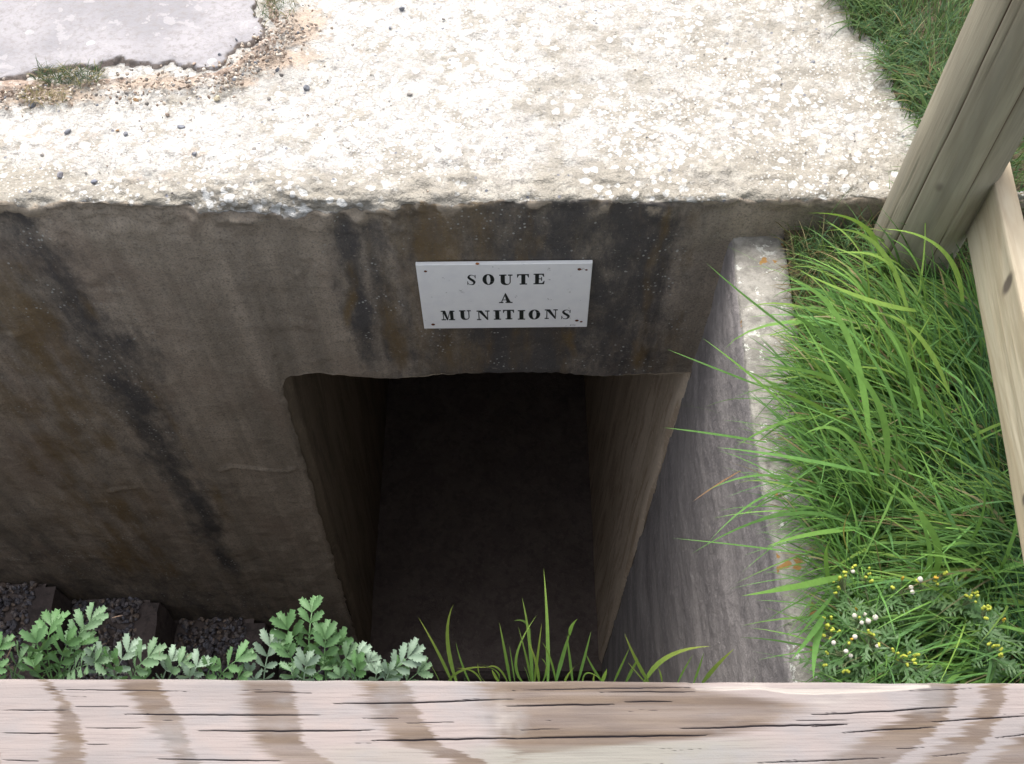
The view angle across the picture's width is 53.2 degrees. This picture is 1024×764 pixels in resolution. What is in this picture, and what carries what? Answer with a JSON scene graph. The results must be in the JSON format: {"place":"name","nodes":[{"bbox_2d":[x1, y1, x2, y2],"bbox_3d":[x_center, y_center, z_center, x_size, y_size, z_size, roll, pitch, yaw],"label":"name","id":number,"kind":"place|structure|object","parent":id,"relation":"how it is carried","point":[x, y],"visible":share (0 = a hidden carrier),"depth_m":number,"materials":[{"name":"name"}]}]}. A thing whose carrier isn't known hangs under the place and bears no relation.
{"place":"outdoors","nodes":[
{"label":"outdoors","id":0,"kind":"place"},
{"bbox_2d":[0,581,337,680],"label":"gravel","id":1,"kind":"structure","parent":0,"point":[183,641],"depth_m":3.98,"materials":[{"name":"black gravel"}]},
{"bbox_2d":[483,680,599,681],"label":"pit floor","id":2,"kind":"structure","parent":0,"point":[535,681],"depth_m":4.82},
{"bbox_2d":[0,584,364,680],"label":"stairs","id":3,"kind":"structure","parent":2,"relation":"on","point":[155,619],"depth_m":3.98,"materials":[{"name":"stone"}]},
{"bbox_2d":[771,0,1023,683],"bbox_3d":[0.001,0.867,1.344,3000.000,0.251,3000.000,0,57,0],"label":"ground","id":4,"kind":"structure","parent":0,"point":[1016,156],"depth_m":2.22,"materials":[{"name":"green plant"}]},
{"bbox_2d":[0,632,42,678],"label":"silverweed plant","id":5,"kind":"object","parent":4,"relation":"on","point":[6,643],"visible":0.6,"depth_m":1.58,"materials":[{"name":"green plant"}]},
{"bbox_2d":[19,602,112,679],"bbox_3d":[-0.680,0.413,1.606,0.153,0.116,0.126,0,57,0],"label":"silverweed plant","id":6,"kind":"object","parent":4,"relation":"on","point":[55,619],"visible":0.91,"depth_m":1.58,"materials":[{"name":"green plant"}]},
{"bbox_2d":[81,633,166,679],"bbox_3d":[-0.590,0.436,1.589,0.127,0.120,0.079,0,57,0],"label":"silverweed plant","id":7,"kind":"object","parent":4,"relation":"on","point":[134,649],"visible":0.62,"depth_m":1.57,"materials":[{"name":"green plant"}]},
{"bbox_2d":[132,644,212,678],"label":"silverweed plant","id":8,"kind":"object","parent":4,"relation":"on","point":[180,656],"visible":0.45,"depth_m":1.58,"materials":[{"name":"green plant"}]},
{"bbox_2d":[176,639,256,679],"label":"silverweed plant","id":9,"kind":"object","parent":4,"relation":"on","point":[244,655],"visible":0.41,"depth_m":1.57,"materials":[{"name":"green plant"}]},
{"bbox_2d":[239,595,359,680],"bbox_3d":[-0.333,0.434,1.593,0.169,0.115,0.149,-34,63,-20],"label":"silverweed plant","id":10,"kind":"object","parent":4,"relation":"on","point":[280,643],"visible":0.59,"depth_m":1.58,"materials":[{"name":"green plant"}]},
{"bbox_2d":[279,647,337,680],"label":"silverweed plant","id":11,"kind":"object","parent":4,"relation":"on","point":[310,659],"visible":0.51,"depth_m":1.56,"materials":[{"name":"green plant"}]},
{"bbox_2d":[327,640,381,680],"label":"silverweed plant","id":12,"kind":"object","parent":4,"relation":"on","point":[360,661],"visible":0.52,"depth_m":1.56,"materials":[{"name":"green plant"}]},
{"bbox_2d":[367,637,432,680],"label":"silverweed plant","id":13,"kind":"object","parent":4,"relation":"on","point":[416,656],"visible":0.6,"depth_m":1.57,"materials":[{"name":"green plant"}]},
{"bbox_2d":[0,0,1023,680],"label":"concrete bunker","id":14,"kind":"object","parent":4,"relation":"on","point":[238,380],"visible":0.73,"depth_m":2.46,"materials":[{"name":"concrete"}]},
{"bbox_2d":[28,101,35,107],"bbox_3d":[-1.077,-0.622,2.299,0.015,0.013,0.021,8,58,5],"label":"loose stone","id":15,"kind":"object","parent":14,"relation":"on","point":[33,105],"visible":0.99,"depth_m":2.29,"materials":[{"name":"grey stone"}]},
{"bbox_2d":[15,83,69,112],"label":"weed tuft","id":16,"kind":"object","parent":14,"relation":"on","point":[31,97],"visible":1,"depth_m":2.29,"materials":[{"name":"brown plant"}]},
{"bbox_2d":[57,171,62,177],"bbox_3d":[-0.963,-0.442,2.181,0.012,0.012,0.019,0,57,0],"label":"loose stone","id":17,"kind":"object","parent":14,"relation":"on","point":[59,174],"visible":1,"depth_m":2.18,"materials":[{"name":"grey stone"}]},
{"bbox_2d":[23,54,107,91],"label":"weed tuft","id":18,"kind":"object","parent":14,"relation":"on","point":[63,69],"visible":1,"depth_m":2.33,"materials":[{"name":"green plant"}]},
{"bbox_2d":[0,0,265,80],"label":"concrete slab","id":19,"kind":"structure","parent":14,"relation":"on","point":[183,34],"depth_m":2.42,"materials":[{"name":"grey concrete"}]},
{"bbox_2d":[0,0,278,97],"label":"soil","id":20,"kind":"structure","parent":14,"relation":"on","point":[10,84],"depth_m":2.34,"materials":[{"name":"beige soil"}]},
{"bbox_2d":[251,0,297,25],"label":"weed tuft","id":21,"kind":"object","parent":14,"relation":"on","point":[268,5],"visible":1,"depth_m":2.46,"materials":[{"name":"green plant"}]},
{"bbox_2d":[303,84,309,90],"bbox_3d":[-0.468,-0.671,2.329,0.015,0.011,0.015,0,57,0],"label":"loose stone","id":22,"kind":"object","parent":14,"relation":"on","point":[306,87],"visible":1,"depth_m":2.33,"materials":[{"name":"grey stone"}]},
{"bbox_2d":[0,0,878,196],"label":"grit","id":23,"kind":"object","parent":14,"relation":"on","point":[236,67],"visible":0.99,"depth_m":2.33,"materials":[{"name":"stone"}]},
{"bbox_2d":[416,260,592,328],"bbox_3d":[-0.017,-0.204,2.403,0.398,0.252,0.012,-1,57,0],"label":"sign","id":24,"kind":"object","parent":14,"relation":"attached to","point":[497,294],"visible":1,"depth_m":2.39,"materials":[{"name":"white metal"}]},
{"bbox_2d":[0,679,1023,763],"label":"wooden rail","id":25,"kind":"object","parent":4,"relation":"on","point":[142,721],"visible":1,"depth_m":0.59,"materials":[{"name":"brown wood"}]},
{"bbox_2d":[420,575,753,682],"bbox_3d":[0.085,0.441,1.590,0.624,0.151,0.262,0,57,0],"label":"grass tuft","id":26,"kind":"object","parent":4,"relation":"on","point":[656,665],"visible":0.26,"depth_m":1.57,"materials":[{"name":"green plant"}]},
{"bbox_2d":[601,236,843,682],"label":"side wall","id":27,"kind":"structure","parent":4,"relation":"on","point":[679,592],"depth_m":2.25,"materials":[{"name":"grey concrete"}]},
{"bbox_2d":[670,203,1023,683],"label":"grass clump","id":28,"kind":"object","parent":4,"relation":"on","point":[910,412],"visible":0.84,"depth_m":1.80,"materials":[{"name":"green plant"}]},
{"bbox_2d":[798,603,912,683],"bbox_3d":[0.547,0.444,1.641,0.193,0.162,0.149,0,57,0],"label":"flowering weed","id":29,"kind":"object","parent":4,"relation":"on","point":[826,666],"visible":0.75,"depth_m":1.62,"materials":[{"name":"green plant"}]},
{"bbox_2d":[819,564,917,680],"bbox_3d":[0.582,0.405,1.669,0.152,0.158,0.193,0,57,0],"label":"flowering weed","id":30,"kind":"object","parent":4,"relation":"on","point":[845,601],"visible":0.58,"depth_m":1.66,"materials":[{"name":"green plant"}]},
{"bbox_2d":[775,0,964,302],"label":"grass fringe","id":31,"kind":"object","parent":4,"relation":"on","point":[920,91],"depth_m":2.31,"materials":[{"name":"green plant"}]},
{"bbox_2d":[877,630,957,683],"bbox_3d":[0.643,0.467,1.627,0.116,0.160,0.105,35,64,21],"label":"flowering weed","id":32,"kind":"object","parent":4,"relation":"on","point":[907,665],"visible":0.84,"depth_m":1.62,"materials":[{"name":"green plant"}]},
{"bbox_2d":[875,564,985,645],"bbox_3d":[0.691,0.370,1.688,0.176,0.164,0.130,26,61,16],"label":"flowering weed","id":33,"kind":"object","parent":4,"relation":"on","point":[921,595],"visible":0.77,"depth_m":1.67,"materials":[{"name":"green plant"}]},
{"bbox_2d":[867,0,1023,562],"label":"wooden fence","id":34,"kind":"object","parent":4,"relation":"on","point":[954,179],"visible":0.81,"depth_m":1.82,"materials":[{"name":"brown wood"}]},
{"bbox_2d":[956,587,1023,682],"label":"flowering weed","id":35,"kind":"object","parent":4,"relation":"on","point":[976,609],"visible":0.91,"depth_m":1.63,"materials":[{"name":"green plant"}]}
]}

